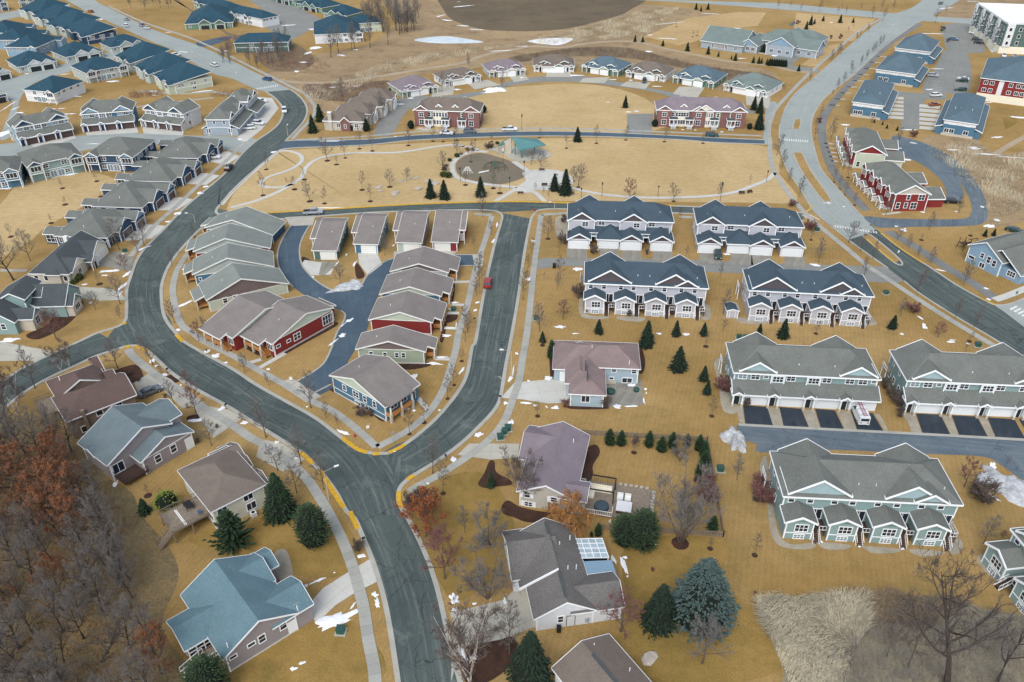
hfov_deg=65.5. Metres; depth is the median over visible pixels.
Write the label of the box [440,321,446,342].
mulch bed
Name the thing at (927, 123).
driveway
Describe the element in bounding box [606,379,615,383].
garden bench
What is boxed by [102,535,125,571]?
woodland tree
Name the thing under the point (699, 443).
arborvitae
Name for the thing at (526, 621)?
driveway
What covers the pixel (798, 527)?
window
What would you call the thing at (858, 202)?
path
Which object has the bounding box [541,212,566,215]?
sidewalk
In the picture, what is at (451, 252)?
driveway
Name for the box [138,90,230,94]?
path
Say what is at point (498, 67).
twin house
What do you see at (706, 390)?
spruce tree
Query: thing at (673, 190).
bare tree
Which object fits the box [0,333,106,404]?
road
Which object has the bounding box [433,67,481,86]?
twin house
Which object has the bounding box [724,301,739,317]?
garden shed
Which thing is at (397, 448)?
kerb paint
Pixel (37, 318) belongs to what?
window
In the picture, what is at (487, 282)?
parked suv
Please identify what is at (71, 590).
fallen leaves
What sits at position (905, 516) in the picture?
window
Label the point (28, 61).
house
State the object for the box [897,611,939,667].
young tree
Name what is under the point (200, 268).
cottage
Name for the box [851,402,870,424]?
work van
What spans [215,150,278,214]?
kerb
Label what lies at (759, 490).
red twig shrub
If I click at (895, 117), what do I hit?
driveway
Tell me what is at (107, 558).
woodland tree
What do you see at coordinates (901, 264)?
kerb
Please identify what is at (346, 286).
snow pile
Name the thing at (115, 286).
bare tree
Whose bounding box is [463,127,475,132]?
parked suv
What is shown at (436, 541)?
crabapple tree
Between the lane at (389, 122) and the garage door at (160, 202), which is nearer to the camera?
the garage door at (160, 202)
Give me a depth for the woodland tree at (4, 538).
118.57 m
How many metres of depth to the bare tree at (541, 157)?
257.19 m
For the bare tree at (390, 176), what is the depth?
245.47 m
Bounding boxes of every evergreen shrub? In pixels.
[76,272,84,279]
[151,489,181,512]
[407,120,415,128]
[439,170,445,176]
[444,171,451,177]
[651,119,657,126]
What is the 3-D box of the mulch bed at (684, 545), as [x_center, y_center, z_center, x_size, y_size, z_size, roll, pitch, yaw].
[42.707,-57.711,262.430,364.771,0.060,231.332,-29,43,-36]
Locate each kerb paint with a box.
[175,334,183,341]
[268,201,672,212]
[298,451,312,463]
[318,471,345,508]
[341,437,367,453]
[348,511,359,529]
[388,443,405,452]
[396,491,402,507]
[406,474,414,480]
[863,236,893,261]
[881,233,922,262]
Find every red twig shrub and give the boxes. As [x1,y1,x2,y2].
[560,398,569,406]
[694,481,722,502]
[695,472,718,486]
[712,373,730,389]
[720,379,730,391]
[750,479,775,502]
[753,471,767,487]
[788,199,798,205]
[804,219,819,229]
[905,301,921,312]
[910,129,918,136]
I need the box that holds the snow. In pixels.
[0,1,1023,670]
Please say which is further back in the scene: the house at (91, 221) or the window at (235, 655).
the house at (91, 221)
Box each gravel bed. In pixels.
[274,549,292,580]
[555,216,567,237]
[579,297,608,318]
[616,316,645,321]
[701,304,710,319]
[714,358,736,413]
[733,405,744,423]
[736,317,767,323]
[760,456,815,548]
[768,407,782,425]
[802,409,819,427]
[816,542,850,549]
[837,411,855,428]
[862,313,876,325]
[862,546,901,552]
[874,413,888,430]
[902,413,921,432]
[909,549,944,555]
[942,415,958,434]
[946,539,962,554]
[977,554,1013,589]
[978,417,994,436]
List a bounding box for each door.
[0,73,10,80]
[0,96,6,102]
[24,137,38,145]
[30,65,41,71]
[42,133,56,140]
[43,63,53,69]
[59,130,73,137]
[78,55,87,61]
[88,125,101,131]
[93,249,103,261]
[102,245,108,256]
[105,123,118,129]
[122,122,134,128]
[123,225,132,238]
[137,216,145,229]
[145,121,156,127]
[156,196,164,209]
[158,123,169,129]
[168,189,175,200]
[171,125,182,131]
[184,171,191,183]
[184,436,193,450]
[195,165,201,176]
[200,25,209,29]
[216,24,224,28]
[218,144,223,154]
[287,619,297,633]
[320,252,335,259]
[361,245,375,252]
[403,244,419,250]
[411,90,419,96]
[420,89,428,94]
[434,243,450,250]
[454,79,461,85]
[460,233,463,240]
[463,78,470,84]
[498,71,505,76]
[507,71,515,76]
[544,67,552,72]
[554,67,562,72]
[560,371,564,380]
[566,615,575,625]
[569,241,588,248]
[590,68,598,73]
[598,241,617,248]
[600,69,607,75]
[621,242,640,250]
[635,73,643,79]
[645,75,653,80]
[651,243,670,250]
[682,79,691,85]
[693,81,702,86]
[699,245,718,252]
[728,245,748,253]
[729,311,735,317]
[733,87,743,94]
[733,396,739,403]
[741,396,767,404]
[744,89,754,96]
[750,247,771,255]
[769,398,775,405]
[776,398,803,406]
[781,248,802,256]
[805,399,811,407]
[811,400,839,408]
[841,401,847,409]
[847,402,876,410]
[905,404,912,411]
[912,404,941,413]
[940,406,948,413]
[948,406,978,414]
[977,407,985,415]
[984,408,1014,416]
[1013,409,1022,416]
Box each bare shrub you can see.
[351,538,364,551]
[352,403,367,416]
[367,408,373,415]
[401,488,417,509]
[413,485,437,511]
[441,163,448,170]
[557,230,569,243]
[561,213,566,222]
[571,282,584,298]
[589,244,598,253]
[600,396,613,408]
[631,434,639,443]
[743,397,750,405]
[752,491,764,501]
[881,377,891,388]
[885,384,899,397]
[890,391,903,406]
[896,406,904,416]
[968,475,1003,505]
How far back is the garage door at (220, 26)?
432.59 m
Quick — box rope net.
[462,166,472,173]
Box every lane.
[0,5,69,19]
[0,52,120,139]
[196,36,231,46]
[250,0,319,38]
[278,225,473,394]
[374,76,754,136]
[537,258,902,281]
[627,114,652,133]
[736,425,1023,479]
[763,101,776,144]
[864,135,987,227]
[892,135,963,199]
[897,91,946,99]
[900,97,924,128]
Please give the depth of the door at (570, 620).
112.19 m
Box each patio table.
[182,500,193,510]
[606,387,615,394]
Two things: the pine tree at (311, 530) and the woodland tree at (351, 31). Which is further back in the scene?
the woodland tree at (351, 31)
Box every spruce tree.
[136,498,152,516]
[260,472,299,526]
[307,114,317,133]
[314,104,324,122]
[424,179,437,199]
[437,180,451,200]
[475,176,486,197]
[485,471,495,489]
[503,630,554,681]
[539,331,545,343]
[548,173,559,191]
[558,169,573,196]
[573,127,581,142]
[593,319,603,335]
[621,95,628,107]
[638,320,654,349]
[638,583,677,640]
[640,332,651,349]
[668,345,688,373]
[671,320,681,337]
[697,366,708,382]
[699,322,707,337]
[701,380,711,395]
[750,96,756,110]
[753,110,764,129]
[755,97,763,113]
[755,323,762,333]
[760,43,765,52]
[776,318,790,340]
[885,315,898,330]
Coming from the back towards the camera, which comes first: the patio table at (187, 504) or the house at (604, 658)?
the patio table at (187, 504)
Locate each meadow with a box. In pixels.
[262,0,779,112]
[939,0,1023,18]
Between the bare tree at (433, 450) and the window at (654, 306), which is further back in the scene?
the window at (654, 306)
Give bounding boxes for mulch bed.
[8,35,972,557]
[26,301,83,338]
[115,364,142,382]
[166,374,178,382]
[187,414,199,422]
[244,345,259,355]
[273,322,337,357]
[330,387,384,420]
[355,263,364,278]
[398,362,430,369]
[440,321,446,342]
[446,314,457,322]
[450,278,454,301]
[460,637,516,681]
[478,460,512,487]
[501,500,550,521]
[549,339,553,378]
[567,404,607,409]
[581,445,599,479]
[639,347,644,373]
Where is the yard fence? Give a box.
[582,430,724,536]
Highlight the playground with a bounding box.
[456,153,524,183]
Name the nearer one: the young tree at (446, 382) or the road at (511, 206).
the young tree at (446, 382)
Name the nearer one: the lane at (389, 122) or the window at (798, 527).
the window at (798, 527)
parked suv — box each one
[211,153,220,158]
[224,164,233,170]
[243,124,254,129]
[251,119,264,124]
[262,76,272,80]
[282,106,286,112]
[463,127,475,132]
[483,277,492,287]
[705,131,718,136]
[927,72,938,76]
[930,92,942,96]
[944,196,960,203]
[949,36,958,40]
[954,86,966,91]
[956,77,968,81]
[974,39,983,43]
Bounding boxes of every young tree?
[256,171,264,192]
[262,151,268,162]
[354,126,361,148]
[403,407,413,433]
[419,399,428,415]
[437,462,450,492]
[441,374,451,398]
[449,364,459,378]
[462,320,470,335]
[519,268,530,291]
[556,254,566,278]
[750,532,762,554]
[881,612,909,656]
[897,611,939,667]
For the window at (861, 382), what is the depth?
153.25 m
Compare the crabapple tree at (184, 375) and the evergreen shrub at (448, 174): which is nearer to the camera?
the crabapple tree at (184, 375)
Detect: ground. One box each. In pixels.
[0,0,1023,681]
[0,411,185,681]
[174,0,314,71]
[302,80,389,101]
[508,46,784,86]
[755,596,1023,681]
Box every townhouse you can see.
[6,107,73,146]
[79,96,138,132]
[139,96,201,131]
[202,88,266,135]
[322,88,397,130]
[413,96,483,129]
[567,194,674,250]
[579,251,708,319]
[654,96,747,130]
[692,199,805,256]
[718,331,881,412]
[735,259,874,328]
[760,438,963,550]
[835,127,904,167]
[852,161,945,210]
[880,339,1023,419]
[981,527,1023,614]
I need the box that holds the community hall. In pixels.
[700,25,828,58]
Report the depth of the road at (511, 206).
233.71 m
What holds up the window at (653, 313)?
in the townhouse at (678, 285)
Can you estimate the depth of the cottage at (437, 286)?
187.21 m
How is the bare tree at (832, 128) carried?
on the ground at (676, 404)
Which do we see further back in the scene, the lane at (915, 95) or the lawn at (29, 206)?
the lane at (915, 95)
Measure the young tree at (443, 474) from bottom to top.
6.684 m
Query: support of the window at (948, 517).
in the townhouse at (892, 495)
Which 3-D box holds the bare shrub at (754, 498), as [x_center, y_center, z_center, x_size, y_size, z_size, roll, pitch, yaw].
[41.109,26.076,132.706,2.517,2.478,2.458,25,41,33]
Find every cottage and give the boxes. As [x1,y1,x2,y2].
[183,243,274,285]
[185,223,272,259]
[190,263,288,311]
[198,290,335,358]
[200,206,285,243]
[310,217,348,259]
[329,354,420,423]
[351,213,388,252]
[355,325,437,363]
[368,290,446,334]
[379,267,453,303]
[389,246,460,280]
[392,210,429,250]
[431,209,468,250]
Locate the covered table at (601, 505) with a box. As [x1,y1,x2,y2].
[594,500,608,512]
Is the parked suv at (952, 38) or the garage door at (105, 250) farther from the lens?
the parked suv at (952, 38)
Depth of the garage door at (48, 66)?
362.59 m
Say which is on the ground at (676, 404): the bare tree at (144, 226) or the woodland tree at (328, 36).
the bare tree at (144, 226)
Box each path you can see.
[0,269,27,271]
[136,97,212,107]
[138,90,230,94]
[250,358,261,362]
[258,353,285,367]
[276,40,808,83]
[417,397,427,410]
[435,357,449,360]
[451,303,463,305]
[454,281,469,282]
[817,23,921,170]
[829,171,870,209]
[882,212,900,214]
[884,230,996,298]
[992,135,1023,154]
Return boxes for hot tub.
[616,500,631,513]
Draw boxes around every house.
[0,0,8,11]
[0,20,36,33]
[0,26,50,48]
[0,68,11,80]
[0,91,8,102]
[0,156,26,188]
[0,275,82,334]
[4,32,67,55]
[6,50,57,73]
[16,142,86,182]
[18,0,33,6]
[18,0,68,21]
[22,75,85,104]
[28,230,108,283]
[32,4,84,26]
[32,356,136,438]
[42,208,145,247]
[44,10,100,37]
[51,41,103,62]
[68,17,116,44]
[70,56,129,82]
[77,399,194,484]
[80,180,175,215]
[83,136,156,172]
[99,34,146,53]
[114,41,171,71]
[114,157,202,188]
[134,51,190,83]
[144,136,223,164]
[153,61,212,94]
[155,442,268,550]
[165,547,313,677]
[184,3,234,29]
[193,0,240,9]
[229,6,279,27]
[233,32,291,52]
[271,0,301,5]
[297,0,340,12]
[313,14,363,43]
[323,4,363,17]
[351,15,381,31]
[387,75,438,97]
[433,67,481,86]
[482,59,525,77]
[502,518,624,630]
[516,421,590,514]
[533,54,574,72]
[551,633,651,681]
[552,340,640,406]
[581,55,632,76]
[625,61,675,82]
[672,65,726,88]
[723,72,783,98]
[850,79,898,120]
[874,52,928,87]
[894,33,942,64]
[934,93,989,139]
[965,232,1023,284]
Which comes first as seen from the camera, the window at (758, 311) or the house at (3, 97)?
the window at (758, 311)
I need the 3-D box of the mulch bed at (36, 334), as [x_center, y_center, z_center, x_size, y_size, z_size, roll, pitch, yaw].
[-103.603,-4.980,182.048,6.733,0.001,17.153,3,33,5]
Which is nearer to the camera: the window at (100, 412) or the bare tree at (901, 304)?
the window at (100, 412)
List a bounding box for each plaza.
[488,147,550,161]
[516,169,572,192]
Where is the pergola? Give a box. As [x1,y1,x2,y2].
[587,474,616,503]
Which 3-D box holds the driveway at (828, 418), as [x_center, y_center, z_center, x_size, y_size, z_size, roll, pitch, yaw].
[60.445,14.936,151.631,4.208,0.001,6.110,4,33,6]
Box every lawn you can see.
[0,172,116,256]
[187,516,360,578]
[226,138,796,211]
[226,620,386,681]
[406,471,513,600]
[413,84,663,132]
[614,535,781,681]
[645,12,765,44]
[794,13,874,40]
[802,44,840,66]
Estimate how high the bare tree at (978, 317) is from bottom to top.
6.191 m
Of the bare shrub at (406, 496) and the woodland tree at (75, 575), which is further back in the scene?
the bare shrub at (406, 496)
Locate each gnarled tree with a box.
[0,390,29,448]
[0,511,10,539]
[0,633,29,678]
[45,619,73,662]
[51,662,94,681]
[77,617,122,662]
[893,536,1023,681]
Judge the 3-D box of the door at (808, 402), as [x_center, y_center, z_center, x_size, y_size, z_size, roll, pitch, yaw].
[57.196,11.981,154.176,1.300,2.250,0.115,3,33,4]
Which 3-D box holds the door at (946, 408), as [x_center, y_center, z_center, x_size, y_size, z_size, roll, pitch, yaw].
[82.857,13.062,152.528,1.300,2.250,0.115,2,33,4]
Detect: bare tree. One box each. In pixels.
[11,228,34,260]
[15,344,39,388]
[86,290,98,309]
[99,272,126,303]
[100,336,123,367]
[103,217,125,249]
[127,229,139,251]
[134,218,146,245]
[134,332,157,364]
[161,379,177,402]
[163,299,176,322]
[165,245,172,266]
[195,419,216,445]
[236,352,248,372]
[248,396,272,437]
[260,443,284,470]
[283,462,305,492]
[285,423,307,463]
[297,369,314,407]
[301,179,315,200]
[308,448,330,489]
[317,136,334,160]
[321,401,327,415]
[334,263,344,283]
[337,77,345,97]
[366,103,375,125]
[377,91,386,109]
[378,230,389,250]
[384,168,395,184]
[401,166,409,180]
[423,433,441,473]
[436,150,447,163]
[438,73,444,85]
[453,139,459,150]
[454,505,469,529]
[460,304,473,332]
[471,251,486,285]
[471,276,480,292]
[477,192,487,213]
[494,599,527,653]
[526,149,535,160]
[533,302,545,331]
[536,150,546,164]
[540,215,554,232]
[553,272,560,285]
[569,165,578,180]
[571,162,588,186]
[667,183,681,200]
[687,611,734,663]
[720,288,732,313]
[731,453,745,479]
[774,134,785,152]
[780,149,788,165]
[799,176,806,194]
[816,236,826,261]
[828,118,838,140]
[841,144,850,168]
[844,221,861,242]
[858,233,866,250]
[862,257,869,274]
[871,240,878,258]
[883,196,894,215]
[895,227,904,239]
[898,296,906,315]
[914,265,929,291]
[928,211,936,228]
[930,246,936,262]
[953,294,965,316]
[957,196,964,212]
[962,258,974,283]
[973,305,986,327]
[980,514,1001,543]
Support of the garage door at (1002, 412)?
in the townhouse at (927, 377)
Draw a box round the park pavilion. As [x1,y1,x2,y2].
[497,137,545,157]
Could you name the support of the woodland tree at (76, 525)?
on the forest ground at (155, 574)
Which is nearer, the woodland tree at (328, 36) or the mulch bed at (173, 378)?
the mulch bed at (173, 378)
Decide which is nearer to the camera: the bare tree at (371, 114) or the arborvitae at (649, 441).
the arborvitae at (649, 441)
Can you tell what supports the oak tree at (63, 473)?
on the forest ground at (155, 574)
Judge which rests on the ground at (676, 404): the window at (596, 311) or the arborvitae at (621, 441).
the arborvitae at (621, 441)
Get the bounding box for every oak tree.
[0,434,15,466]
[0,436,36,494]
[0,480,48,524]
[0,507,15,542]
[0,565,17,610]
[12,458,64,510]
[17,475,75,536]
[21,433,76,482]
[26,548,71,597]
[27,457,84,517]
[34,423,72,457]
[42,484,91,542]
[127,618,177,678]
[392,485,448,539]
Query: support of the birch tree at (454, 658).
on the mulch bed at (492, 664)
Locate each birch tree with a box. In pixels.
[0,360,26,412]
[0,370,13,410]
[39,344,66,369]
[47,338,72,366]
[429,585,506,681]
[499,444,537,484]
[502,457,543,497]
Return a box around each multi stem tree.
[447,531,516,599]
[472,500,510,547]
[646,452,727,543]
[669,432,694,461]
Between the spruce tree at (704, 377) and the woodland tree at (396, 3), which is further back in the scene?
the woodland tree at (396, 3)
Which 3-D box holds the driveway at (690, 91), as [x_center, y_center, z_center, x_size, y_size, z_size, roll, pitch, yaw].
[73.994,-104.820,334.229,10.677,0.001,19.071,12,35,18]
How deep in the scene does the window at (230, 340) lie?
170.61 m
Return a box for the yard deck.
[581,479,655,517]
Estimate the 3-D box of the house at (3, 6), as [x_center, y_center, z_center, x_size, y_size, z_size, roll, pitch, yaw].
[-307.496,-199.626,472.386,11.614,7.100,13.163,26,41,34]
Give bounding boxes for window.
[0,324,6,329]
[5,172,17,178]
[30,165,41,172]
[35,314,40,324]
[45,235,56,241]
[50,170,57,177]
[57,168,65,175]
[70,157,81,164]
[74,300,80,310]
[80,425,86,432]
[86,157,96,162]
[88,71,95,76]
[95,409,103,416]
[107,164,113,170]
[111,459,125,474]
[113,164,120,170]
[121,158,131,163]
[154,453,162,463]
[169,443,177,453]
[227,336,233,345]
[228,653,237,660]
[243,492,253,502]
[246,499,256,511]
[247,640,255,648]
[257,633,266,644]
[266,342,273,351]
[279,622,287,631]
[293,331,300,341]
[322,311,333,326]
[352,389,358,398]
[419,119,423,124]
[524,491,529,497]
[524,501,532,506]
[550,496,556,502]
[557,615,563,622]
[581,395,589,402]
[582,221,588,226]
[591,301,600,307]
[591,309,598,313]
[604,293,612,301]
[621,303,630,308]
[621,377,632,382]
[633,223,639,227]
[637,295,642,303]
[651,304,661,310]
[651,312,658,315]
[661,119,666,124]
[665,296,672,304]
[681,313,689,317]
[682,305,691,311]
[695,120,700,125]
[696,297,703,305]
[711,226,717,230]
[738,374,747,378]
[750,375,759,379]
[755,309,765,314]
[755,317,762,320]
[763,228,769,232]
[770,301,776,309]
[772,376,783,382]
[786,310,796,316]
[786,376,795,381]
[787,498,794,502]
[792,534,804,538]
[794,524,808,531]
[801,302,806,310]
[806,499,813,503]
[807,378,819,384]
[814,508,822,518]
[816,312,827,318]
[822,378,831,382]
[830,500,837,504]
[832,304,836,312]
[835,536,847,541]
[837,526,852,534]
[845,379,854,384]
[846,322,854,325]
[847,314,858,319]
[848,501,856,505]
[857,380,867,384]
[857,510,865,520]
[862,305,867,314]
[879,538,891,543]
[881,529,897,536]
[893,503,900,507]
[895,202,900,208]
[900,512,908,522]
[909,202,917,208]
[909,382,920,386]
[917,505,925,508]
[918,194,925,200]
[922,540,935,545]
[923,383,933,387]
[926,531,941,538]
[936,506,944,509]
[944,515,952,524]
[945,384,958,390]
[959,384,969,388]
[978,262,984,268]
[981,385,994,391]
[986,256,991,263]
[987,564,995,577]
[990,554,1002,571]
[991,259,996,267]
[995,386,1006,390]
[1006,269,1015,278]
[1015,601,1023,614]
[1019,590,1023,602]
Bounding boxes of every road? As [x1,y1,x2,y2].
[0,133,255,155]
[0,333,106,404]
[67,0,289,91]
[104,313,171,350]
[128,181,264,421]
[218,90,305,204]
[218,202,803,219]
[257,392,456,681]
[280,132,764,148]
[380,442,414,487]
[394,213,529,471]
[650,0,970,23]
[780,0,958,224]
[830,222,875,238]
[830,224,1023,354]
[995,297,1023,326]
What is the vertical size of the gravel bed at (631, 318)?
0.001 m
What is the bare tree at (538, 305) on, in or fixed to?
on the ground at (676, 404)
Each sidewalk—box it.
[108,6,316,138]
[124,348,381,681]
[128,141,246,255]
[169,251,379,448]
[221,150,303,204]
[230,169,306,207]
[296,128,761,139]
[303,144,463,168]
[376,216,493,448]
[407,214,543,492]
[449,150,517,187]
[474,213,491,215]
[493,188,516,202]
[512,161,528,170]
[531,191,547,201]
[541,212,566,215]
[571,172,776,198]
[767,19,881,140]
[767,141,995,345]
[992,286,1023,301]
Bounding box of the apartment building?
[976,56,1023,105]
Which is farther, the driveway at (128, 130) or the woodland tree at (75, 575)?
the driveway at (128, 130)
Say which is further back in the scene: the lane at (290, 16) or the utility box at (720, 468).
the lane at (290, 16)
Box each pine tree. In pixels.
[177,651,232,681]
[202,508,255,555]
[288,501,333,550]
[609,512,635,549]
[630,505,661,554]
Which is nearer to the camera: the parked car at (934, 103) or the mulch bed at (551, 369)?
the mulch bed at (551, 369)
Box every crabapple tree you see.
[37,308,63,338]
[114,254,127,268]
[178,380,205,412]
[179,369,191,386]
[188,319,202,339]
[420,521,466,578]
[427,530,439,547]
[555,299,568,315]
[595,586,645,639]
[624,177,636,193]
[934,320,947,335]
[959,456,983,486]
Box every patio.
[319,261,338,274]
[606,379,642,406]
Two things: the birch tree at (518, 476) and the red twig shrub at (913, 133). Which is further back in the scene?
the red twig shrub at (913, 133)
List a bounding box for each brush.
[127,89,161,97]
[213,87,236,96]
[220,35,329,69]
[301,78,384,102]
[514,45,782,86]
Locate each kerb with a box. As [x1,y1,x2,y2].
[0,318,127,381]
[2,346,124,410]
[121,209,502,454]
[124,92,283,318]
[125,344,400,681]
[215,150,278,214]
[264,205,803,212]
[276,224,293,286]
[279,135,764,150]
[284,89,307,140]
[286,131,764,140]
[292,310,345,384]
[299,224,394,291]
[396,218,531,681]
[530,208,803,220]
[738,423,1023,440]
[779,124,810,212]
[783,23,876,110]
[792,118,801,129]
[792,151,832,204]
[810,24,914,216]
[833,227,887,267]
[861,232,902,265]
[880,233,1023,305]
[904,281,1000,342]
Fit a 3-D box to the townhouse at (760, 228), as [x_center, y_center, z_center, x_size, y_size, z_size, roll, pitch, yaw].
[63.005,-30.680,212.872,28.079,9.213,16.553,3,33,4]
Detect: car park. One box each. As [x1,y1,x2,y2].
[773,56,819,72]
[923,50,970,93]
[941,23,984,52]
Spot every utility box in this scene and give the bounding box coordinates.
[334,624,347,636]
[450,306,456,311]
[496,432,504,440]
[501,427,508,435]
[504,424,512,431]
[715,464,725,473]
[735,334,741,339]
[881,289,889,295]
[973,341,981,347]
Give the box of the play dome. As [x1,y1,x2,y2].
[482,160,507,171]
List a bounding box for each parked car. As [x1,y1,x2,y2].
[136,384,162,397]
[439,130,452,134]
[928,101,940,106]
[1005,225,1023,231]
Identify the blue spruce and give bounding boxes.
[669,557,741,644]
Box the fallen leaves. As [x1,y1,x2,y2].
[0,434,161,681]
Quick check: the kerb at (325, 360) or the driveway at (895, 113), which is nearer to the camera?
the kerb at (325, 360)
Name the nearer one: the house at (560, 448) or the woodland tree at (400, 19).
the house at (560, 448)
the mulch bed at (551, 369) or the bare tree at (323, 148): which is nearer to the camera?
the mulch bed at (551, 369)
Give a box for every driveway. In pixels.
[0,341,49,360]
[31,136,75,146]
[80,287,124,300]
[86,126,137,134]
[97,251,134,270]
[124,224,164,240]
[134,374,192,407]
[141,121,183,134]
[158,197,191,209]
[186,173,219,184]
[193,405,242,437]
[209,151,237,164]
[238,97,278,140]
[256,440,303,471]
[280,378,321,401]
[285,215,315,225]
[302,260,333,274]
[311,559,376,620]
[358,253,381,273]
[431,86,454,96]
[442,251,456,253]
[450,591,534,646]
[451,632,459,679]
[458,444,518,459]
[469,80,499,88]
[473,255,483,265]
[502,379,568,402]
[510,74,528,81]
[546,72,571,76]
[566,245,587,259]
[580,77,609,82]
[600,248,618,255]
[620,81,650,88]
[621,250,641,260]
[653,251,672,260]
[673,87,704,96]
[699,253,720,263]
[730,253,752,264]
[743,405,772,424]
[746,95,770,107]
[751,255,770,265]
[779,407,807,426]
[784,254,804,266]
[815,409,843,428]
[852,412,882,430]
[888,112,903,114]
[888,115,903,118]
[891,108,903,110]
[916,414,949,433]
[919,104,939,108]
[919,108,939,112]
[919,113,938,116]
[919,117,936,121]
[919,122,934,125]
[919,126,935,129]
[952,415,986,435]
[988,417,1023,437]
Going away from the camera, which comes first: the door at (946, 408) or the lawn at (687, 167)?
the door at (946, 408)
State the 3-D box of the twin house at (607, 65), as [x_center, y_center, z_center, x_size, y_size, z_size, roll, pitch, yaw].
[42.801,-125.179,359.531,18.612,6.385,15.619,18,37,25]
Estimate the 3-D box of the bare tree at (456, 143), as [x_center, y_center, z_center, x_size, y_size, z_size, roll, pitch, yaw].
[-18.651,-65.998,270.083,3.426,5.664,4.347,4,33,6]
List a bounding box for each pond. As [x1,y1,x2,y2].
[415,36,481,42]
[528,38,572,44]
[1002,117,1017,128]
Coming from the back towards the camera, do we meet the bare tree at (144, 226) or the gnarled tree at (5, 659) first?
the bare tree at (144, 226)
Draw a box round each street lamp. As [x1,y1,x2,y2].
[324,464,338,500]
[499,349,511,376]
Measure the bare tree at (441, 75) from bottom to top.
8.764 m
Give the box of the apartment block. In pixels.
[969,2,1023,53]
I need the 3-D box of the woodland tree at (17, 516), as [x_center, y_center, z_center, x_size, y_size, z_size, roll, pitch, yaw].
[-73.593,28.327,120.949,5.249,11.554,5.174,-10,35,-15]
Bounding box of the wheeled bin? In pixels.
[556,625,560,632]
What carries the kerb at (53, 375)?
on the ground at (676, 404)
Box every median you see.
[794,119,799,128]
[794,153,829,200]
[863,235,899,261]
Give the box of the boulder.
[641,651,657,665]
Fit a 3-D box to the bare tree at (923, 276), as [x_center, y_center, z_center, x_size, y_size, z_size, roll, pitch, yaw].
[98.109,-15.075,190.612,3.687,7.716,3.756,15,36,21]
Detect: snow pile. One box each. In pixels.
[315,609,357,630]
[326,282,362,292]
[350,279,360,283]
[484,87,505,92]
[719,425,746,452]
[976,465,1023,506]
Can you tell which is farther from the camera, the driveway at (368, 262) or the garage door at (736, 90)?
the garage door at (736, 90)
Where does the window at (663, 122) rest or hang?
in the brick townhouse at (703, 112)
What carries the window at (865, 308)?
in the townhouse at (841, 294)
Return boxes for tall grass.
[750,583,878,681]
[847,583,968,624]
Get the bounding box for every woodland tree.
[0,236,21,280]
[0,392,6,431]
[0,408,34,454]
[0,423,16,464]
[0,519,24,568]
[0,562,28,604]
[0,592,31,649]
[0,600,12,647]
[0,620,24,664]
[0,649,15,681]
[0,666,34,681]
[4,651,46,681]
[5,500,45,551]
[7,524,45,580]
[10,595,40,634]
[11,403,52,457]
[16,646,74,681]
[22,522,54,561]
[23,579,67,632]
[27,565,71,610]
[27,626,65,680]
[33,668,65,681]
[36,402,61,445]
[45,659,79,681]
[46,401,78,452]
[51,436,76,472]
[51,529,90,571]
[54,589,90,638]
[56,556,99,597]
[57,582,96,624]
[58,513,92,545]
[60,465,85,498]
[62,485,102,529]
[65,456,106,510]
[68,543,104,581]
[74,485,122,544]
[75,562,113,612]
[77,528,108,565]
[79,521,133,572]
[84,665,124,681]
[86,509,119,542]
[90,590,122,624]
[100,548,139,581]
[100,556,132,586]
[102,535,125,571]
[105,562,137,598]
[106,592,140,647]
[106,644,143,681]
[107,591,157,624]
[118,644,163,681]
[119,603,166,658]
[218,46,224,59]
[224,42,230,61]
[256,43,262,57]
[262,44,268,59]
[322,27,335,56]
[331,23,343,52]
[346,21,357,48]
[346,28,355,49]
[358,0,368,14]
[363,19,373,47]
[365,2,374,20]
[372,10,378,30]
[375,0,385,17]
[376,7,384,31]
[380,15,391,43]
[390,2,404,34]
[395,8,403,32]
[399,1,411,31]
[410,13,416,24]
[412,0,418,21]
[995,595,1023,681]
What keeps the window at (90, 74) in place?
in the house at (94, 69)
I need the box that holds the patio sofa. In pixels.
[588,483,611,498]
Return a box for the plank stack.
[174,510,186,524]
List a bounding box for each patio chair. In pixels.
[617,492,623,500]
[624,493,630,501]
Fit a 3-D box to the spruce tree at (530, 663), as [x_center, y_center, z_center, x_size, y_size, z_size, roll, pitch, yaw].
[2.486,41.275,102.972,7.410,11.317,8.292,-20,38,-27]
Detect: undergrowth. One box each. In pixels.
[0,427,167,681]
[825,601,1023,681]
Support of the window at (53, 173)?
in the house at (46, 161)
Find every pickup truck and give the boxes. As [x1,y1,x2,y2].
[303,207,322,214]
[502,125,516,130]
[713,248,721,258]
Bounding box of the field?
[438,0,646,30]
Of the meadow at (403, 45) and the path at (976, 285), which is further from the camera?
the meadow at (403, 45)
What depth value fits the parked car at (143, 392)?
157.51 m
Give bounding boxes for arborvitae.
[362,118,370,131]
[546,340,554,359]
[593,522,602,536]
[604,428,615,445]
[615,430,626,446]
[643,430,654,448]
[655,436,667,452]
[666,431,678,449]
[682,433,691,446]
[694,434,703,451]
[694,461,705,475]
[698,450,712,467]
[699,440,709,455]
[705,516,719,533]

